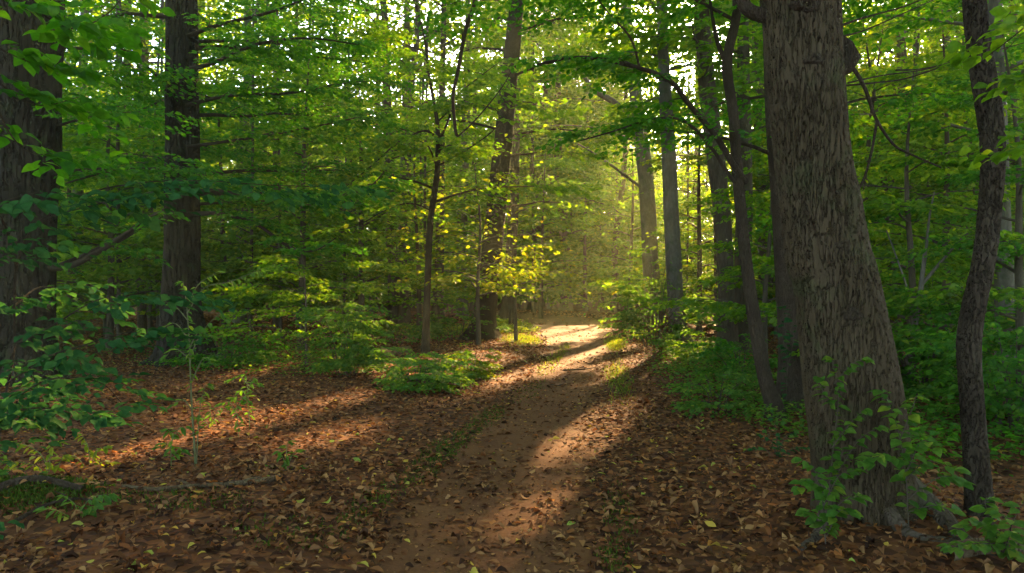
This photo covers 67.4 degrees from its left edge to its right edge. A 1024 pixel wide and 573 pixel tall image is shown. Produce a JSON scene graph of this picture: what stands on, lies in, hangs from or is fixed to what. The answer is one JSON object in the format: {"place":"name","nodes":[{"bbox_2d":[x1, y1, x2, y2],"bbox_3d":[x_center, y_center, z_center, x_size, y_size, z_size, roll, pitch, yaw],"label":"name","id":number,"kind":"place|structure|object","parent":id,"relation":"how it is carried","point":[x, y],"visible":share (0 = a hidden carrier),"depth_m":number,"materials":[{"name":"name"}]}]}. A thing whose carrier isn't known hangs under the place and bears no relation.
{"place":"outdoors","nodes":[
{"label":"outdoors","id":0,"kind":"place"},
{"bbox_2d":[0,0,175,186],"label":"overhanging branch","id":1,"kind":"object","parent":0,"point":[62,25],"visible":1,"depth_m":3.51,"materials":[{"name":"green plant"}]},
{"bbox_2d":[247,313,615,572],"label":"dirt path","id":2,"kind":"structure","parent":0,"point":[433,553],"depth_m":5.90,"materials":[{"name":"brown soil"}]},
{"bbox_2d":[65,0,956,238],"label":"sky","id":3,"kind":"structure","parent":0,"point":[373,15],"materials":[{"name":"white"}]},
{"bbox_2d":[0,297,1023,572],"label":"forest floor","id":4,"kind":"structure","parent":0,"point":[326,557],"depth_m":5.83,"materials":[{"name":"soil"}]},
{"bbox_2d":[0,440,73,473],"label":"seedling","id":5,"kind":"object","parent":4,"relation":"on","point":[48,465],"visible":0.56,"depth_m":5.79,"materials":[{"name":"green plant"}]},
{"bbox_2d":[0,475,85,491],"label":"fallen log","id":6,"kind":"object","parent":4,"relation":"on","point":[36,478],"visible":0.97,"depth_m":4.96,"materials":[{"name":"brown plant"}]},
{"bbox_2d":[33,493,119,522],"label":"seedling","id":7,"kind":"object","parent":4,"relation":"on","point":[90,510],"visible":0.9,"depth_m":4.67,"materials":[{"name":"green plant"}]},
{"bbox_2d":[58,50,151,295],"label":"young beech tree","id":8,"kind":"object","parent":4,"relation":"on","point":[82,237],"visible":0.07,"depth_m":18.39,"materials":[{"name":"green plant"}]},
{"bbox_2d":[62,0,164,333],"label":"forest tree","id":9,"kind":"object","parent":4,"relation":"on","point":[81,192],"visible":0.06,"depth_m":24.98,"materials":[{"name":"green plant"}]},
{"bbox_2d":[0,0,275,386],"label":"beech tree","id":10,"kind":"object","parent":4,"relation":"on","point":[43,127],"visible":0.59,"depth_m":11.49,"materials":[{"name":"green plant"}]},
{"bbox_2d":[57,57,236,349],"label":"young beech tree","id":11,"kind":"object","parent":4,"relation":"on","point":[109,290],"visible":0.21,"depth_m":17.98,"materials":[{"name":"green plant"}]},
{"bbox_2d":[56,0,257,338],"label":"forest tree","id":12,"kind":"object","parent":4,"relation":"on","point":[74,139],"visible":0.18,"depth_m":17.96,"materials":[{"name":"green plant"}]},
{"bbox_2d":[57,0,268,332],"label":"forest tree","id":13,"kind":"object","parent":4,"relation":"on","point":[149,313],"visible":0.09,"depth_m":21.90,"materials":[{"name":"green plant"}]},
{"bbox_2d":[62,0,288,333],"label":"forest tree","id":14,"kind":"object","parent":4,"relation":"on","point":[141,321],"visible":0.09,"depth_m":24.04,"materials":[{"name":"green plant"}]},
{"bbox_2d":[0,174,390,539],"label":"hazel shrub","id":15,"kind":"object","parent":4,"relation":"on","point":[51,423],"visible":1,"depth_m":3.81,"materials":[{"name":"green plant"}]},
{"bbox_2d":[146,268,270,465],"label":"pale sapling","id":16,"kind":"object","parent":4,"relation":"on","point":[209,325],"visible":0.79,"depth_m":6.15,"materials":[{"name":"green plant"}]},
{"bbox_2d":[154,324,293,371],"bbox_3d":[-5.060,1.079,13.693,2.387,0.868,2.068,0,0,0],"label":"shrub","id":17,"kind":"object","parent":4,"relation":"on","point":[241,358],"visible":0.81,"depth_m":13.30,"materials":[{"name":"green plant"}]},
{"bbox_2d":[107,0,340,322],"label":"forest tree","id":18,"kind":"object","parent":4,"relation":"on","point":[241,318],"visible":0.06,"depth_m":29.86,"materials":[{"name":"green plant"}]},
{"bbox_2d":[114,68,356,333],"bbox_3d":[-7.705,-2.439,22.277,6.727,8.122,6.691,0,0,0],"label":"young beech tree","id":19,"kind":"object","parent":4,"relation":"on","point":[221,76],"visible":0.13,"depth_m":21.87,"materials":[{"name":"green plant"}]},
{"bbox_2d":[69,0,412,342],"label":"forest tree","id":20,"kind":"object","parent":4,"relation":"on","point":[244,301],"visible":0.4,"depth_m":18.18,"materials":[{"name":"green plant"}]},
{"bbox_2d":[58,0,426,367],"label":"beech tree","id":21,"kind":"object","parent":4,"relation":"on","point":[183,45],"visible":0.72,"depth_m":14.32,"materials":[{"name":"green plant"}]},
{"bbox_2d":[125,0,376,327],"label":"forest tree","id":22,"kind":"object","parent":4,"relation":"on","point":[276,321],"visible":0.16,"depth_m":27.85,"materials":[{"name":"green plant"}]},
{"bbox_2d":[59,329,468,377],"bbox_3d":[-5.354,1.308,17.100,11.140,0.558,7.991,0,0,32],"label":"ground cover","id":23,"kind":"object","parent":4,"relation":"on","point":[281,361],"visible":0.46,"depth_m":13.78,"materials":[{"name":"green plant"}]},
{"bbox_2d":[124,0,426,338],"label":"forest tree","id":24,"kind":"object","parent":4,"relation":"on","point":[233,271],"visible":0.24,"depth_m":20.84,"materials":[{"name":"green plant"}]},
{"bbox_2d":[175,252,400,365],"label":"young beech tree","id":25,"kind":"object","parent":4,"relation":"on","point":[267,260],"visible":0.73,"depth_m":13.15,"materials":[{"name":"green plant"}]},
{"bbox_2d":[150,22,433,349],"bbox_3d":[-5.066,-2.177,18.567,6.270,7.646,6.174,0,0,0],"label":"young beech tree","id":26,"kind":"object","parent":4,"relation":"on","point":[223,265],"visible":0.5,"depth_m":17.89,"materials":[{"name":"green plant"}]},
{"bbox_2d":[201,3,412,307],"bbox_3d":[-7.419,-5.161,28.336,8.068,13.942,7.742,0,0,4],"label":"forest tree","id":27,"kind":"object","parent":4,"relation":"on","point":[310,154],"visible":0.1,"depth_m":27.18,"materials":[{"name":"green plant"}]},
{"bbox_2d":[0,379,644,572],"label":"moss","id":28,"kind":"object","parent":4,"relation":"on","point":[26,487],"visible":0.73,"depth_m":4.93,"materials":[{"name":"green plant"}]},
{"bbox_2d":[249,20,440,331],"bbox_3d":[-4.926,-3.539,24.556,5.969,10.318,6.524,0,0,27],"label":"forest tree","id":29,"kind":"object","parent":4,"relation":"on","point":[328,303],"visible":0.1,"depth_m":23.80,"materials":[{"name":"green plant"}]},
{"bbox_2d":[290,293,414,375],"bbox_3d":[-2.624,0.766,12.170,1.853,1.342,1.724,0,0,25],"label":"shrub","id":30,"kind":"object","parent":4,"relation":"on","point":[348,354],"visible":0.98,"depth_m":11.95,"materials":[{"name":"green plant"}]},
{"bbox_2d":[243,61,463,344],"bbox_3d":[-4.085,-2.169,20.358,5.813,7.663,5.371,0,0,0],"label":"young beech tree","id":31,"kind":"object","parent":4,"relation":"on","point":[361,297],"visible":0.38,"depth_m":20.07,"materials":[{"name":"green plant"}]},
{"bbox_2d":[249,0,490,325],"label":"twin trunk tree","id":32,"kind":"object","parent":4,"relation":"on","point":[392,309],"visible":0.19,"depth_m":27.35,"materials":[{"name":"green plant"}]},
{"bbox_2d":[343,310,457,343],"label":"shrub","id":33,"kind":"object","parent":4,"relation":"on","point":[433,323],"visible":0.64,"depth_m":20.36,"materials":[{"name":"green plant"}]},
{"bbox_2d":[317,0,491,291],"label":"forest tree","id":34,"kind":"object","parent":4,"relation":"on","point":[450,44],"visible":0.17,"depth_m":37.63,"materials":[{"name":"green plant"}]},
{"bbox_2d":[242,0,570,325],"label":"twin trunk tree","id":35,"kind":"object","parent":4,"relation":"on","point":[401,310],"visible":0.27,"depth_m":26.92,"materials":[{"name":"green plant"}]},
{"bbox_2d":[340,78,481,318],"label":"forest tree","id":36,"kind":"object","parent":4,"relation":"on","point":[453,295],"visible":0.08,"depth_m":32.79,"materials":[{"name":"green plant"}]},
{"bbox_2d":[347,347,483,395],"bbox_3d":[-1.325,1.209,10.978,1.914,0.747,1.912,0,0,14],"label":"shrub","id":37,"kind":"object","parent":4,"relation":"on","point":[436,377],"visible":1,"depth_m":10.75,"materials":[{"name":"green plant"}]},
{"bbox_2d":[314,16,517,312],"bbox_3d":[-3.006,-3.463,23.586,6.600,10.168,6.957,0,0,0],"label":"forest tree","id":38,"kind":"object","parent":4,"relation":"on","point":[438,303],"visible":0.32,"depth_m":23.91,"materials":[{"name":"green plant"}]},
{"bbox_2d":[326,116,506,334],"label":"young beech tree","id":39,"kind":"object","parent":4,"relation":"on","point":[418,283],"visible":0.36,"depth_m":22.67,"materials":[{"name":"green plant"}]},
{"bbox_2d":[334,63,506,307],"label":"forest tree","id":40,"kind":"object","parent":4,"relation":"on","point":[411,261],"visible":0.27,"depth_m":29.15,"materials":[{"name":"green plant"}]},
{"bbox_2d":[307,318,540,336],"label":"ground cover","id":41,"kind":"object","parent":4,"relation":"on","point":[521,324],"visible":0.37,"depth_m":25.33,"materials":[{"name":"green plant"}]},
{"bbox_2d":[292,0,577,323],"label":"beech tree","id":42,"kind":"object","parent":4,"relation":"on","point":[436,307],"visible":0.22,"depth_m":28.38,"materials":[{"name":"green plant"}]},
{"bbox_2d":[311,0,602,353],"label":"young beech tree","id":43,"kind":"object","parent":4,"relation":"on","point":[434,108],"visible":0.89,"depth_m":16.45,"materials":[{"name":"green plant"}]},
{"bbox_2d":[407,304,510,340],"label":"shrub","id":44,"kind":"object","parent":4,"relation":"on","point":[500,327],"visible":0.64,"depth_m":21.43,"materials":[{"name":"green plant"}]},
{"bbox_2d":[434,342,503,380],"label":"shrub","id":45,"kind":"object","parent":4,"relation":"on","point":[484,373],"visible":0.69,"depth_m":12.99,"materials":[{"name":"green plant"}]},
{"bbox_2d":[396,1,556,315],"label":"forest tree","id":46,"kind":"object","parent":4,"relation":"on","point":[464,218],"visible":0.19,"depth_m":39.93,"materials":[{"name":"green plant"}]},
{"bbox_2d":[362,162,596,344],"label":"young beech tree","id":47,"kind":"object","parent":4,"relation":"on","point":[477,279],"visible":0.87,"depth_m":18.91,"materials":[{"name":"green plant"}]},
{"bbox_2d":[411,0,547,309],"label":"forest tree","id":48,"kind":"object","parent":4,"relation":"on","point":[471,307],"visible":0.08,"depth_m":45.60,"materials":[{"name":"green plant"}]},
{"bbox_2d":[431,197,582,340],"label":"young beech tree","id":49,"kind":"object","parent":4,"relation":"on","point":[498,272],"visible":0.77,"depth_m":20.16,"materials":[{"name":"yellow plant"}]},
{"bbox_2d":[0,309,1023,572],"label":"fallen leaves","id":50,"kind":"object","parent":4,"relation":"on","point":[382,535],"depth_m":6.00,"materials":[{"name":"brown plant"}]},
{"bbox_2d":[406,0,620,319],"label":"beech tree","id":51,"kind":"object","parent":4,"relation":"on","point":[504,311],"visible":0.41,"depth_m":32.86,"materials":[{"name":"green plant"}]},
{"bbox_2d":[365,0,672,340],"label":"beech tree","id":52,"kind":"object","parent":4,"relation":"on","point":[511,48],"visible":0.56,"depth_m":21.84,"materials":[{"name":"green plant"}]},
{"bbox_2d":[435,78,608,327],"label":"young beech tree","id":53,"kind":"object","parent":4,"relation":"on","point":[511,306],"visible":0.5,"depth_m":26.91,"materials":[{"name":"green plant"}]},
{"bbox_2d":[444,0,628,311],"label":"forest tree","id":54,"kind":"object","parent":4,"relation":"on","point":[598,169],"visible":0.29,"depth_m":42.59,"materials":[{"name":"green plant"}]},
{"bbox_2d":[63,0,1018,302],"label":"wood","id":55,"kind":"object","parent":4,"relation":"on","point":[535,88],"visible":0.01,"depth_m":55.19,"materials":[{"name":"green plant"}]},
{"bbox_2d":[444,0,638,308],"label":"forest tree","id":56,"kind":"object","parent":4,"relation":"on","point":[566,93],"visible":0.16,"depth_m":46.10,"materials":[{"name":"green plant"}]},
{"bbox_2d":[497,159,599,304],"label":"forest tree","id":57,"kind":"object","parent":4,"relation":"on","point":[557,269],"visible":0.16,"depth_m":45.61,"materials":[{"name":"green plant"}]},
{"bbox_2d":[499,153,612,318],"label":"young beech tree","id":58,"kind":"object","parent":4,"relation":"on","point":[594,265],"visible":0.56,"depth_m":36.92,"materials":[{"name":"green plant"}]},
{"bbox_2d":[491,7,640,310],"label":"forest tree","id":59,"kind":"object","parent":4,"relation":"on","point":[569,307],"visible":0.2,"depth_m":46.47,"materials":[{"name":"green plant"}]},
{"bbox_2d":[521,152,624,310],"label":"forest tree","id":60,"kind":"object","parent":4,"relation":"on","point":[572,300],"visible":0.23,"depth_m":46.23,"materials":[{"name":"green plant"}]},
{"bbox_2d":[525,149,640,311],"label":"young beech tree","id":61,"kind":"object","parent":4,"relation":"on","point":[566,293],"visible":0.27,"depth_m":45.52,"materials":[{"name":"green plant"}]},
{"bbox_2d":[559,146,663,309],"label":"forest tree","id":62,"kind":"object","parent":4,"relation":"on","point":[603,275],"visible":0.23,"depth_m":46.10,"materials":[{"name":"green plant"}]},
{"bbox_2d":[563,130,694,315],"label":"young beech tree","id":63,"kind":"object","parent":4,"relation":"on","point":[631,242],"visible":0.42,"depth_m":37.86,"materials":[{"name":"green plant"}]},
{"bbox_2d":[550,0,710,312],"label":"forest tree","id":64,"kind":"object","parent":4,"relation":"on","point":[621,191],"visible":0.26,"depth_m":44.72,"materials":[{"name":"green plant"}]},
{"bbox_2d":[514,0,755,324],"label":"forked beech tree","id":65,"kind":"object","parent":4,"relation":"on","point":[645,184],"visible":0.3,"depth_m":29.22,"materials":[{"name":"green plant"}]},
{"bbox_2d":[526,0,763,345],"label":"beech tree","id":66,"kind":"object","parent":4,"relation":"on","point":[671,216],"visible":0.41,"depth_m":18.66,"materials":[{"name":"green plant"}]},
{"bbox_2d":[360,0,931,421],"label":"forked tree","id":67,"kind":"object","parent":4,"relation":"on","point":[738,178],"visible":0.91,"depth_m":8.54,"materials":[{"name":"green plant"}]},
{"bbox_2d":[451,0,510,136],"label":"hanging vine","id":68,"kind":"object","parent":67,"relation":"hanging from","point":[464,31],"visible":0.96,"depth_m":9.80,"materials":[{"name":"brown plant"}]},
{"bbox_2d":[588,175,703,305],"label":"forest tree","id":69,"kind":"object","parent":4,"relation":"on","point":[627,220],"visible":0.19,"depth_m":43.87,"materials":[{"name":"green plant"}]},
{"bbox_2d":[595,139,713,297],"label":"forest tree","id":70,"kind":"object","parent":4,"relation":"on","point":[657,198],"visible":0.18,"depth_m":35.13,"materials":[{"name":"green plant"}]},
{"bbox_2d":[597,248,717,346],"bbox_3d":[3.476,0.254,18.331,3.024,2.418,2.478,0,0,0],"label":"shrub","id":71,"kind":"object","parent":4,"relation":"on","point":[632,315],"visible":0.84,"depth_m":18.14,"materials":[{"name":"green plant"}]},
{"bbox_2d":[615,80,735,314],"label":"forest tree","id":72,"kind":"object","parent":4,"relation":"on","point":[661,248],"visible":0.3,"depth_m":30.19,"materials":[{"name":"green plant"}]},
{"bbox_2d":[589,51,774,332],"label":"forest tree","id":73,"kind":"object","parent":4,"relation":"on","point":[648,283],"visible":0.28,"depth_m":24.01,"materials":[{"name":"green plant"}]},
{"bbox_2d":[611,107,774,331],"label":"young beech tree","id":74,"kind":"object","parent":4,"relation":"on","point":[699,157],"visible":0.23,"depth_m":23.90,"materials":[{"name":"green plant"}]},
{"bbox_2d":[648,321,740,362],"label":"shrub","id":75,"kind":"object","parent":4,"relation":"on","point":[680,350],"visible":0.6,"depth_m":15.06,"materials":[{"name":"green plant"}]},
{"bbox_2d":[661,371,761,418],"bbox_3d":[2.493,1.283,9.386,1.386,0.586,1.541,0,0,0],"label":"shrub","id":76,"kind":"object","parent":4,"relation":"on","point":[702,405],"visible":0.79,"depth_m":9.14,"materials":[{"name":"green plant"}]},
{"bbox_2d":[680,333,777,380],"bbox_3d":[3.503,1.091,11.965,1.673,0.775,1.551,0,0,32],"label":"shrub","id":77,"kind":"object","parent":4,"relation":"on","point":[738,359],"visible":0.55,"depth_m":11.96,"materials":[{"name":"green plant"}]},
{"bbox_2d":[592,0,886,353],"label":"beech tree","id":78,"kind":"object","parent":4,"relation":"on","point":[708,87],"visible":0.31,"depth_m":17.14,"materials":[{"name":"green plant"}]},
{"bbox_2d":[578,0,905,352],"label":"beech tree","id":79,"kind":"object","parent":4,"relation":"on","point":[745,125],"visible":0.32,"depth_m":18.03,"materials":[{"name":"green plant"}]},
{"bbox_2d":[629,131,876,352],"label":"young beech tree","id":80,"kind":"object","parent":4,"relation":"on","point":[766,270],"visible":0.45,"depth_m":14.19,"materials":[{"name":"green plant"}]},
{"bbox_2d":[491,0,1016,410],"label":"dark tree","id":81,"kind":"object","parent":4,"relation":"on","point":[785,297],"visible":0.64,"depth_m":9.13,"materials":[{"name":"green plant"}]},
{"bbox_2d":[618,0,925,326],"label":"forest tree","id":82,"kind":"object","parent":4,"relation":"on","point":[681,85],"visible":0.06,"depth_m":25.78,"materials":[{"name":"green plant"}]},
{"bbox_2d":[683,72,890,338],"bbox_3d":[7.473,-2.439,21.857,5.876,8.122,5.030,0,0,0],"label":"young beech tree","id":83,"kind":"object","parent":4,"relation":"on","point":[760,181],"visible":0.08,"depth_m":21.98,"materials":[{"name":"green plant"}]},
{"bbox_2d":[631,334,1015,443],"bbox_3d":[4.030,1.293,14.110,4.128,0.556,14.823,0,0,0],"label":"ground cover","id":84,"kind":"object","parent":4,"relation":"on","point":[681,369],"visible":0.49,"depth_m":10.67,"materials":[{"name":"green plant"}]},
{"bbox_2d":[789,457,872,543],"bbox_3d":[1.705,1.170,4.143,0.441,0.475,0.235,0,0,0],"label":"leafy sprout","id":85,"kind":"object","parent":4,"relation":"on","point":[830,516],"visible":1,"depth_m":4.13,"materials":[{"name":"green plant"}]},
{"bbox_2d":[812,356,889,528],"bbox_3d":[1.892,0.897,4.352,0.433,1.008,0.244,0,0,0],"label":"leafy sprout","id":86,"kind":"object","parent":4,"relation":"on","point":[837,437],"visible":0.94,"depth_m":4.37,"materials":[{"name":"green plant"}]},
{"bbox_2d":[697,58,1023,378],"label":"young beech tree","id":87,"kind":"object","parent":4,"relation":"on","point":[906,228],"visible":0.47,"depth_m":10.05,"materials":[{"name":"green plant"}]},
{"bbox_2d":[719,13,1014,320],"bbox_3d":[6.746,-1.689,14.500,5.057,6.624,4.743,0,0,0],"label":"young beech tree","id":88,"kind":"object","parent":4,"relation":"on","point":[898,246],"visible":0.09,"depth_m":14.13,"materials":[{"name":"green plant"}]},
{"bbox_2d":[736,0,1022,555],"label":"oak tree","id":89,"kind":"object","parent":4,"relation":"on","point":[812,56],"visible":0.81,"depth_m":4.54,"materials":[{"name":"brown plant"}]},
{"bbox_2d":[936,0,1023,169],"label":"overhanging branch","id":90,"kind":"object","parent":89,"relation":"attached to","point":[999,12],"visible":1,"depth_m":3.77,"materials":[{"name":"green plant"}]},
{"bbox_2d":[753,0,1023,380],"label":"beech tree","id":91,"kind":"object","parent":4,"relation":"on","point":[1004,276],"visible":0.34,"depth_m":10.92,"materials":[{"name":"green plant"}]},
{"bbox_2d":[764,0,1015,330],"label":"young beech tree","id":92,"kind":"object","parent":4,"relation":"on","point":[876,111],"visible":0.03,"depth_m":19.98,"materials":[{"name":"green plant"}]},
{"bbox_2d":[855,389,974,525],"bbox_3d":[2.167,0.981,4.236,0.718,0.809,0.302,0,0,-9],"label":"leafy sprout","id":93,"kind":"object","parent":4,"relation":"on","point":[868,464],"visible":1,"depth_m":4.25,"materials":[{"name":"green plant"}]},
{"bbox_2d":[848,0,1008,524],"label":"crooked tree","id":94,"kind":"object","parent":4,"relation":"on","point":[990,118],"visible":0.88,"depth_m":4.50,"materials":[{"name":"brown plant"}]},
{"bbox_2d":[842,0,1023,229],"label":"forest tree","id":95,"kind":"object","parent":4,"relation":"on","point":[892,46],"visible":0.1,"depth_m":22.19,"materials":[{"name":"green plant"}]},
{"bbox_2d":[846,0,1022,330],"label":"forest tree","id":96,"kind":"object","parent":4,"relation":"on","point":[901,54],"visible":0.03,"depth_m":24.99,"materials":[{"name":"green plant"}]},
{"bbox_2d":[846,7,1023,364],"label":"young beech tree","id":97,"kind":"object","parent":4,"relation":"on","point":[947,138],"visible":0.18,"depth_m":13.60,"materials":[{"name":"green plant"}]},
{"bbox_2d":[847,4,1023,338],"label":"forest tree","id":98,"kind":"object","parent":4,"relation":"on","point":[916,44],"visible":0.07,"depth_m":20.09,"materials":[{"name":"green plant"}]},
{"bbox_2d":[861,0,1023,344],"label":"young beech tree","id":99,"kind":"object","parent":4,"relation":"on","point":[933,179],"visible":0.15,"depth_m":17.62,"materials":[{"name":"green plant"}]},
{"bbox_2d":[864,20,1023,399],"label":"young beech tree","id":100,"kind":"object","parent":4,"relation":"on","point":[1017,256],"visible":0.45,"depth_m":9.54,"materials":[{"name":"green plant"}]},
{"bbox_2d":[867,190,1023,397],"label":"forked sapling","id":101,"kind":"object","parent":4,"relation":"on","point":[923,279],"visible":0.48,"depth_m":9.38,"materials":[{"name":"green plant"}]},
{"bbox_2d":[880,273,1023,401],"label":"shrub","id":102,"kind":"object","parent":4,"relation":"on","point":[916,357],"visible":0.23,"depth_m":8.99,"materials":[{"name":"green plant"}]},
{"bbox_2d":[897,301,1023,443],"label":"shrub","id":103,"kind":"object","parent":4,"relation":"on","point":[1012,389],"visible":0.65,"depth_m":7.36,"materials":[{"name":"green plant"}]},
{"bbox_2d":[903,351,1023,479],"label":"ground cover","id":104,"kind":"object","parent":4,"relation":"on","point":[952,436],"visible":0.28,"depth_m":6.73,"materials":[{"name":"green plant"}]},
{"bbox_2d":[937,496,1023,562],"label":"leafy sprout","id":105,"kind":"object","parent":4,"relation":"on","point":[991,533],"visible":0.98,"depth_m":3.98,"materials":[{"name":"green plant"}]},
{"bbox_2d":[497,333,635,404],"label":"grass","id":106,"kind":"structure","parent":0,"point":[609,341],"depth_m":16.96,"materials":[{"name":"green plant"}]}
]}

